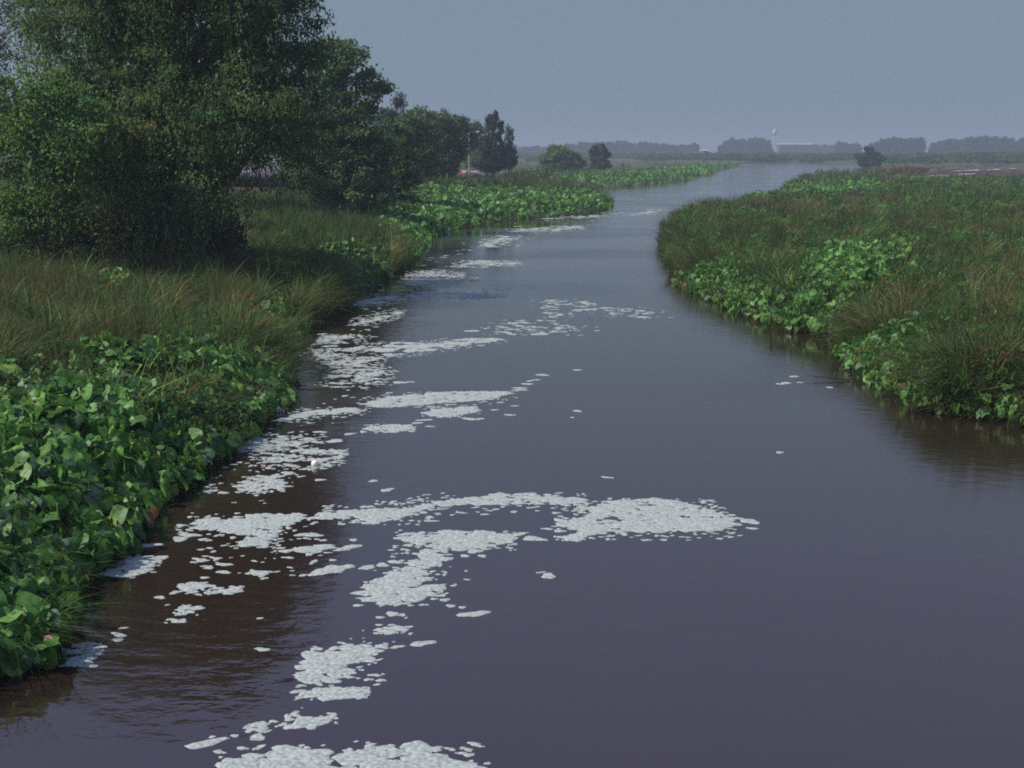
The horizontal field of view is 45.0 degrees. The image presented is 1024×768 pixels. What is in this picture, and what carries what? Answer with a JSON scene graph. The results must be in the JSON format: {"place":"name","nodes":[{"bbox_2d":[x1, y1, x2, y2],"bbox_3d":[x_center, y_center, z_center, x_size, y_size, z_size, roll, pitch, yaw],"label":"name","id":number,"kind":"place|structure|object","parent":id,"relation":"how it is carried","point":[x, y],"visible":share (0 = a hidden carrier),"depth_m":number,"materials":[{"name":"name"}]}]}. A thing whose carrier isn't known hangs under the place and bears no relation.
{"place":"outdoors","nodes":[
{"label":"outdoors","id":0,"kind":"place"},
{"bbox_2d":[0,162,1023,767],"bbox_3d":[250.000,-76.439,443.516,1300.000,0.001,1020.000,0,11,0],"label":"river","id":1,"kind":"structure","parent":0,"point":[856,600],"depth_m":21.30,"materials":[{"name":"liquid"}]},
{"bbox_2d":[56,627,129,666],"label":"foam","id":2,"kind":"object","parent":1,"relation":"on","point":[75,661],"visible":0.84,"depth_m":17.51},
{"bbox_2d":[98,533,201,577],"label":"foam","id":3,"kind":"object","parent":1,"relation":"on","point":[135,566],"visible":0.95,"depth_m":21.27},
{"bbox_2d":[154,582,244,623],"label":"foam","id":4,"kind":"object","parent":1,"relation":"on","point":[190,587],"visible":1,"depth_m":19.97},
{"bbox_2d":[173,513,307,548],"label":"foam","id":5,"kind":"object","parent":1,"relation":"on","point":[249,524],"visible":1,"depth_m":23.43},
{"bbox_2d":[185,711,338,749],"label":"foam","id":6,"kind":"object","parent":1,"relation":"on","point":[310,722],"visible":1,"depth_m":15.29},
{"bbox_2d":[202,431,366,493],"bbox_3d":[-5.231,1.736,28.561,3.110,0.011,5.895,0,11,0],"label":"foam","id":7,"kind":"object","parent":1,"relation":"on","point":[270,481],"visible":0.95,"depth_m":28.62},
{"bbox_2d":[190,533,402,579],"bbox_3d":[-3.884,3.030,21.688,3.328,0.014,2.482,-5,12,-26],"label":"foam","id":8,"kind":"object","parent":1,"relation":"on","point":[313,549],"visible":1,"depth_m":21.43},
{"bbox_2d":[294,378,323,388],"bbox_3d":[-6.311,0.020,37.041,1.354,0.262,1.362,-7,13,-33],"label":"branch","id":9,"kind":"object","parent":1,"relation":"on","point":[308,385],"visible":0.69,"depth_m":37.19,"materials":[{"name":"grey wood"}]},
{"bbox_2d":[311,460,318,465],"bbox_3d":[-4.457,1.806,27.952,0.168,0.170,0.166,0,11,0],"label":"ball","id":10,"kind":"object","parent":1,"relation":"on","point":[314,463],"visible":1,"depth_m":27.89,"materials":[{"name":"plastic"}]},
{"bbox_2d":[272,407,370,422],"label":"foam","id":11,"kind":"object","parent":1,"relation":"on","point":[323,412],"visible":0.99,"depth_m":33.52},
{"bbox_2d":[213,740,490,767],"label":"foam","id":12,"kind":"object","parent":1,"relation":"on","point":[418,754],"visible":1,"depth_m":14.48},
{"bbox_2d":[299,333,412,396],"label":"foam","id":13,"kind":"object","parent":1,"relation":"on","point":[356,364],"visible":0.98,"depth_m":41.61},
{"bbox_2d":[289,640,436,701],"bbox_3d":[-2.051,3.916,16.988,1.920,0.013,2.033,0,11,0],"label":"foam","id":14,"kind":"object","parent":1,"relation":"on","point":[315,666],"visible":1,"depth_m":16.99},
{"bbox_2d":[255,598,490,650],"bbox_3d":[-2.091,3.595,18.697,3.648,0.010,1.330,-3,11,-16],"label":"foam","id":15,"kind":"object","parent":1,"relation":"on","point":[393,629],"visible":1,"depth_m":18.58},
{"bbox_2d":[361,419,435,432],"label":"foam","id":16,"kind":"object","parent":1,"relation":"on","point":[391,428],"visible":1,"depth_m":31.81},
{"bbox_2d":[349,548,453,606],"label":"foam","id":17,"kind":"object","parent":1,"relation":"on","point":[395,581],"visible":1,"depth_m":20.29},
{"bbox_2d":[203,216,599,707],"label":"foam","id":18,"kind":"object","parent":1,"relation":"on","point":[332,423],"visible":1,"depth_m":31.25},
{"bbox_2d":[348,292,503,325],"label":"foam","id":19,"kind":"object","parent":1,"relation":"on","point":[378,317],"visible":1,"depth_m":59.30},
{"bbox_2d":[368,330,507,356],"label":"foam","id":20,"kind":"object","parent":1,"relation":"on","point":[413,347],"visible":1,"depth_m":45.24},
{"bbox_2d":[307,492,592,524],"bbox_3d":[-1.171,2.470,24.662,5.624,0.014,2.320,0,11,0],"label":"foam","id":21,"kind":"object","parent":1,"relation":"on","point":[375,515],"visible":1,"depth_m":24.75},
{"bbox_2d":[358,374,549,419],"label":"foam","id":22,"kind":"object","parent":1,"relation":"on","point":[430,398],"visible":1,"depth_m":35.27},
{"bbox_2d":[391,260,519,291],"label":"foam","id":23,"kind":"object","parent":1,"relation":"on","point":[411,280],"visible":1,"depth_m":70.70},
{"bbox_2d":[392,528,566,557],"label":"foam","id":24,"kind":"object","parent":1,"relation":"on","point":[453,539],"visible":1,"depth_m":22.64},
{"bbox_2d":[479,209,667,247],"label":"foam","id":25,"kind":"object","parent":1,"relation":"on","point":[499,239],"visible":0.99,"depth_m":109.53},
{"bbox_2d":[481,289,673,334],"bbox_3d":[2.668,-3.394,55.787,8.553,0.013,16.236,0,11,0],"label":"foam","id":26,"kind":"object","parent":1,"relation":"on","point":[586,303],"visible":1,"depth_m":53.17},
{"bbox_2d":[368,369,832,578],"bbox_3d":[2.571,1.322,30.761,8.355,0.011,20.697,4,11,21],"label":"foam","id":27,"kind":"object","parent":1,"relation":"on","point":[548,575],"visible":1,"depth_m":27.03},
{"bbox_2d":[551,497,759,541],"bbox_3d":[2.746,2.601,23.965,4.020,0.014,2.941,0,11,0],"label":"foam","id":28,"kind":"object","parent":1,"relation":"on","point":[661,515],"visible":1,"depth_m":23.86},
{"bbox_2d":[805,373,849,380],"bbox_3d":[9.712,-0.199,38.347,1.412,0.190,0.700,6,12,29],"label":"branch","id":29,"kind":"object","parent":1,"relation":"on","point":[838,378],"visible":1,"depth_m":38.39,"materials":[{"name":"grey wood"}]},
{"bbox_2d":[0,0,1023,151],"label":"sky","id":30,"kind":"structure","parent":0,"point":[706,73],"materials":[{"name":"blue"}]},
{"bbox_2d":[2,152,1023,462],"bbox_3d":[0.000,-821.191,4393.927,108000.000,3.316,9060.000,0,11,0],"label":"ground","id":31,"kind":"structure","parent":0,"point":[614,162],"depth_m":451.62,"materials":[{"name":"soil"}]},
{"bbox_2d":[0,199,38,260],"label":"leafy shrub","id":32,"kind":"object","parent":31,"relation":"on","point":[17,230],"visible":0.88,"depth_m":53.56,"materials":[{"name":"green plant"}]},
{"bbox_2d":[10,533,83,573],"bbox_3d":[-7.433,2.812,19.451,2.174,0.842,1.731,10,15,43],"label":"sedge tuft","id":33,"kind":"object","parent":31,"relation":"on","point":[41,549],"visible":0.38,"depth_m":19.50,"materials":[{"name":"green plant"}]},
{"bbox_2d":[0,0,107,197],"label":"background tree","id":34,"kind":"object","parent":31,"relation":"on","point":[4,50],"visible":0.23,"depth_m":96.87,"materials":[{"name":"green plant"}]},
{"bbox_2d":[0,63,135,264],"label":"box elder","id":35,"kind":"object","parent":31,"relation":"on","point":[57,93],"visible":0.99,"depth_m":52.88,"materials":[{"name":"green plant"}]},
{"bbox_2d":[20,589,148,658],"bbox_3d":[-6.111,3.445,17.529,1.926,0.730,2.006,-7,13,-34],"label":"sedge tuft","id":36,"kind":"object","parent":31,"relation":"on","point":[72,625],"visible":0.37,"depth_m":17.22,"materials":[{"name":"green plant"}]},
{"bbox_2d":[59,265,155,308],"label":"broadleaf plants","id":37,"kind":"object","parent":31,"relation":"on","point":[116,270],"visible":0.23,"depth_m":47.71,"materials":[{"name":"green plant"}]},
{"bbox_2d":[0,193,262,268],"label":"undergrowth","id":38,"kind":"object","parent":31,"relation":"on","point":[82,243],"visible":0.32,"depth_m":60.19,"materials":[{"name":"green plant"}]},
{"bbox_2d":[0,298,299,677],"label":"broadleaf plants","id":39,"kind":"object","parent":31,"relation":"on","point":[22,451],"visible":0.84,"depth_m":24.84,"materials":[{"name":"green plant"}]},
{"bbox_2d":[144,472,182,491],"bbox_3d":[-7.064,2.119,25.040,1.320,0.601,1.724,-3,11,-16],"label":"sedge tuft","id":40,"kind":"object","parent":31,"relation":"on","point":[156,486],"visible":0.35,"depth_m":25.11,"materials":[{"name":"green plant"}]},
{"bbox_2d":[112,170,248,242],"bbox_3d":[-16.804,-8.627,62.422,6.981,5.929,4.181,-4,11,-19],"label":"young willow","id":41,"kind":"object","parent":31,"relation":"on","point":[211,202],"visible":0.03,"depth_m":62.60,"materials":[{"name":"green plant"}]},
{"bbox_2d":[0,0,361,267],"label":"willow tree","id":42,"kind":"object","parent":31,"relation":"on","point":[184,110],"visible":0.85,"depth_m":57.02,"materials":[{"name":"green plant"}]},
{"bbox_2d":[77,99,305,176],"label":"background tree","id":43,"kind":"object","parent":31,"relation":"on","point":[254,140],"depth_m":109.54,"materials":[{"name":"green plant"}]},
{"bbox_2d":[202,208,274,239],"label":"undergrowth","id":44,"kind":"object","parent":31,"relation":"on","point":[267,224],"visible":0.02,"depth_m":82.35,"materials":[{"name":"green plant"}]},
{"bbox_2d":[186,271,324,355],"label":"broadleaf plants","id":45,"kind":"object","parent":31,"relation":"on","point":[284,305],"visible":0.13,"depth_m":48.46,"materials":[{"name":"green plant"}]},
{"bbox_2d":[0,175,585,462],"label":"weeds","id":46,"kind":"object","parent":31,"relation":"on","point":[7,381],"visible":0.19,"depth_m":31.41,"materials":[{"name":"green plant"}]},
{"bbox_2d":[251,34,404,216],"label":"poplar tree","id":47,"kind":"object","parent":31,"relation":"on","point":[356,145],"visible":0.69,"depth_m":101.82,"materials":[{"name":"green plant"}]},
{"bbox_2d":[298,163,369,197],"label":"bush","id":48,"kind":"object","parent":31,"relation":"on","point":[314,182],"visible":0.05,"depth_m":132.83,"materials":[{"name":"green plant"}]},
{"bbox_2d":[289,228,411,298],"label":"broadleaf plants","id":49,"kind":"object","parent":31,"relation":"on","point":[366,259],"visible":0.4,"depth_m":69.46,"materials":[{"name":"green plant"}]},
{"bbox_2d":[317,101,390,165],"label":"roadside tree","id":50,"kind":"object","parent":31,"relation":"on","point":[358,129],"visible":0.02,"depth_m":233.79,"materials":[{"name":"green plant"}]},
{"bbox_2d":[0,159,727,724],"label":"reeds","id":51,"kind":"object","parent":31,"relation":"on","point":[40,299],"visible":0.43,"depth_m":47.25,"materials":[{"name":"green plant"}]},
{"bbox_2d":[303,190,428,216],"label":"undergrowth","id":52,"kind":"object","parent":31,"relation":"on","point":[402,198],"visible":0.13,"depth_m":121.01,"materials":[{"name":"green plant"}]},
{"bbox_2d":[316,164,454,183],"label":"undergrowth","id":53,"kind":"object","parent":31,"relation":"on","point":[419,176],"visible":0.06,"depth_m":210.06,"materials":[{"name":"green plant"}]},
{"bbox_2d":[375,90,407,144],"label":"cypress tree","id":54,"kind":"object","parent":31,"relation":"on","point":[397,103],"visible":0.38,"depth_m":209.31,"materials":[{"name":"green plant"}]},
{"bbox_2d":[358,115,428,193],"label":"poplar tree","id":55,"kind":"object","parent":31,"relation":"on","point":[402,163],"visible":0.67,"depth_m":123.62,"materials":[{"name":"green plant"}]},
{"bbox_2d":[390,105,444,175],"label":"roadside tree","id":56,"kind":"object","parent":31,"relation":"on","point":[410,119],"visible":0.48,"depth_m":165.92,"materials":[{"name":"green plant"}]},
{"bbox_2d":[415,108,461,175],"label":"roadside tree","id":57,"kind":"object","parent":31,"relation":"on","point":[445,120],"visible":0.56,"depth_m":190.28,"materials":[{"name":"green plant"}]},
{"bbox_2d":[412,157,464,179],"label":"bush","id":58,"kind":"object","parent":31,"relation":"on","point":[450,174],"visible":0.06,"depth_m":211.49,"materials":[{"name":"green plant"}]},
{"bbox_2d":[436,114,477,178],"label":"roadside tree","id":59,"kind":"object","parent":31,"relation":"on","point":[464,129],"visible":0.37,"depth_m":200.43,"materials":[{"name":"green plant"}]},
{"bbox_2d":[454,117,487,171],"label":"roadside tree","id":60,"kind":"object","parent":31,"relation":"on","point":[477,126],"visible":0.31,"depth_m":292.62,"materials":[{"name":"green plant"}]},
{"bbox_2d":[461,148,486,173],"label":"bush","id":61,"kind":"object","parent":31,"relation":"on","point":[475,158],"visible":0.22,"depth_m":284.26,"materials":[{"name":"green plant"}]},
{"bbox_2d":[470,171,485,176],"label":"car","id":62,"kind":"object","parent":31,"relation":"on","point":[479,172],"visible":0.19,"depth_m":276.25,"materials":[{"name":"grey paint"}]},
{"bbox_2d":[364,181,613,257],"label":"broadleaf plants","id":63,"kind":"object","parent":31,"relation":"on","point":[533,199],"visible":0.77,"depth_m":131.09,"materials":[{"name":"green plant"}]},
{"bbox_2d":[477,110,509,174],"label":"lombardy poplar","id":64,"kind":"object","parent":31,"relation":"on","point":[493,159],"visible":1,"depth_m":256.49,"materials":[{"name":"green plant"}]},
{"bbox_2d":[0,205,1007,677],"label":"dead stems","id":65,"kind":"object","parent":31,"relation":"on","point":[244,449],"visible":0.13,"depth_m":23.29,"materials":[{"name":"brown plant"}]},
{"bbox_2d":[500,123,517,176],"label":"lombardy poplar","id":66,"kind":"object","parent":31,"relation":"on","point":[512,160],"visible":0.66,"depth_m":262.79,"materials":[{"name":"green plant"}]},
{"bbox_2d":[513,145,545,152],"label":"woods","id":67,"kind":"object","parent":31,"relation":"on","point":[537,148],"visible":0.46,"depth_m":1570.73,"materials":[{"name":"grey plant"}]},
{"bbox_2d":[524,155,590,161],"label":"scrub","id":68,"kind":"object","parent":31,"relation":"on","point":[534,158],"visible":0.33,"depth_m":769.41,"materials":[{"name":"green plant"}]},
{"bbox_2d":[536,144,588,170],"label":"bush","id":69,"kind":"object","parent":31,"relation":"on","point":[564,156],"visible":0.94,"depth_m":381.58,"materials":[{"name":"green plant"}]},
{"bbox_2d":[515,151,660,158],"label":"scrub","id":70,"kind":"object","parent":31,"relation":"on","point":[616,155],"visible":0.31,"depth_m":1058.30,"materials":[{"name":"green plant"}]},
{"bbox_2d":[588,143,611,169],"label":"bush","id":71,"kind":"object","parent":31,"relation":"on","point":[598,156],"visible":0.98,"depth_m":411.93,"materials":[{"name":"green plant"}]},
{"bbox_2d":[544,140,699,152],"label":"woods","id":72,"kind":"object","parent":31,"relation":"on","point":[622,146],"visible":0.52,"depth_m":1506.09,"materials":[{"name":"green plant"}]},
{"bbox_2d":[524,160,740,186],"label":"broadleaf plants","id":73,"kind":"object","parent":31,"relation":"on","point":[606,176],"visible":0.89,"depth_m":292.39,"materials":[{"name":"green plant"}]},
{"bbox_2d":[717,136,773,152],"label":"woods","id":74,"kind":"object","parent":31,"relation":"on","point":[753,144],"visible":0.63,"depth_m":1438.14,"materials":[{"name":"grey plant"}]},
{"bbox_2d":[628,151,864,161],"bbox_3d":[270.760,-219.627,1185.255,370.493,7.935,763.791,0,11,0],"label":"scrub","id":75,"kind":"object","parent":31,"relation":"on","point":[748,156],"visible":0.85,"depth_m":825.84,"materials":[{"name":"green plant"}]},
{"bbox_2d":[670,252,825,332],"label":"broadleaf plants","id":76,"kind":"object","parent":31,"relation":"on","point":[764,303],"visible":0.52,"depth_m":56.37,"materials":[{"name":"green plant"}]},
{"bbox_2d":[773,129,776,151],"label":"water tower","id":77,"kind":"structure","parent":31,"relation":"on","point":[774,132],"depth_m":1666.23,"materials":[{"name":"grey metal"}]},
{"bbox_2d":[776,143,813,152],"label":"factory","id":78,"kind":"structure","parent":31,"relation":"on","point":[795,147],"depth_m":1711.22,"materials":[{"name":"grey metal"}]},
{"bbox_2d":[736,177,903,201],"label":"broadleaf plants","id":79,"kind":"object","parent":31,"relation":"on","point":[814,188],"visible":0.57,"depth_m":178.55,"materials":[{"name":"green plant"}]},
{"bbox_2d":[813,144,833,152],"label":"woods","id":80,"kind":"object","parent":31,"relation":"on","point":[822,148],"visible":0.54,"depth_m":1781.11,"materials":[{"name":"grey plant"}]},
{"bbox_2d":[644,158,1023,426],"bbox_3d":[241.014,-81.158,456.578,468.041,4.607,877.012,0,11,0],"label":"reeds","id":81,"kind":"object","parent":31,"relation":"on","point":[965,380],"visible":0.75,"depth_m":59.17,"materials":[{"name":"green plant"}]},
{"bbox_2d":[661,168,1023,358],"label":"weeds","id":82,"kind":"object","parent":31,"relation":"on","point":[984,236],"visible":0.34,"depth_m":75.50,"materials":[{"name":"green plant"}]},
{"bbox_2d":[833,141,861,152],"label":"woods","id":83,"kind":"object","parent":31,"relation":"on","point":[838,146],"visible":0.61,"depth_m":1448.66,"materials":[{"name":"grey plant"}]},
{"bbox_2d":[764,234,931,339],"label":"broadleaf plants","id":84,"kind":"object","parent":31,"relation":"on","point":[853,276],"visible":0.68,"depth_m":53.15,"materials":[{"name":"green plant"}]},
{"bbox_2d":[853,146,888,167],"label":"bush","id":85,"kind":"object","parent":31,"relation":"on","point":[870,158],"visible":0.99,"depth_m":529.22,"materials":[{"name":"green plant"}]},
{"bbox_2d":[868,136,927,152],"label":"woods","id":86,"kind":"object","parent":31,"relation":"on","point":[897,145],"visible":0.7,"depth_m":1295.34,"materials":[{"name":"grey plant"}]},
{"bbox_2d":[870,166,930,174],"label":"dry reeds","id":87,"kind":"object","parent":31,"relation":"on","point":[911,170],"visible":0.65,"depth_m":336.86,"materials":[{"name":"brown plant"}]},
{"bbox_2d":[832,307,1014,418],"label":"broadleaf plants","id":88,"kind":"object","parent":31,"relation":"on","point":[848,363],"visible":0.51,"depth_m":38.36,"materials":[{"name":"green plant"}]},
{"bbox_2d":[898,393,956,418],"bbox_3d":[11.118,0.557,33.417,1.693,0.581,2.655,-6,12,-31],"label":"sedge tuft","id":89,"kind":"object","parent":31,"relation":"on","point":[940,405],"visible":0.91,"depth_m":33.40,"materials":[{"name":"green plant"}]},
{"bbox_2d":[855,151,1023,163],"bbox_3d":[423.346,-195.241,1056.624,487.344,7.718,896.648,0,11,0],"label":"scrub","id":90,"kind":"object","parent":31,"relation":"on","point":[933,157],"visible":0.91,"depth_m":631.57,"materials":[{"name":"green plant"}]},
{"bbox_2d":[925,342,1023,426],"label":"broadleaf plants","id":91,"kind":"object","parent":31,"relation":"on","point":[997,402],"visible":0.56,"depth_m":32.92,"materials":[{"name":"green plant"}]},
{"bbox_2d":[928,135,1023,152],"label":"woods","id":92,"kind":"object","parent":31,"relation":"on","point":[987,143],"visible":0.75,"depth_m":1297.15,"materials":[{"name":"green plant"}]},
{"bbox_2d":[889,163,1023,178],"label":"mudflat","id":93,"kind":"structure","parent":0,"point":[953,171],"depth_m":369.16,"materials":[{"name":"brown soil"}]},
{"bbox_2d":[960,168,1015,170],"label":"pale crust","id":94,"kind":"object","parent":93,"relation":"on","point":[988,169],"visible":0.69,"depth_m":408.66},
{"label":"road","id":95,"kind":"structure","parent":0,"visible":0},
{"bbox_2d":[219,165,288,194],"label":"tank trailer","id":96,"kind":"object","parent":95,"relation":"on","point":[267,182],"visible":0.25,"depth_m":142.94,"materials":[{"name":"metal"}]}
]}

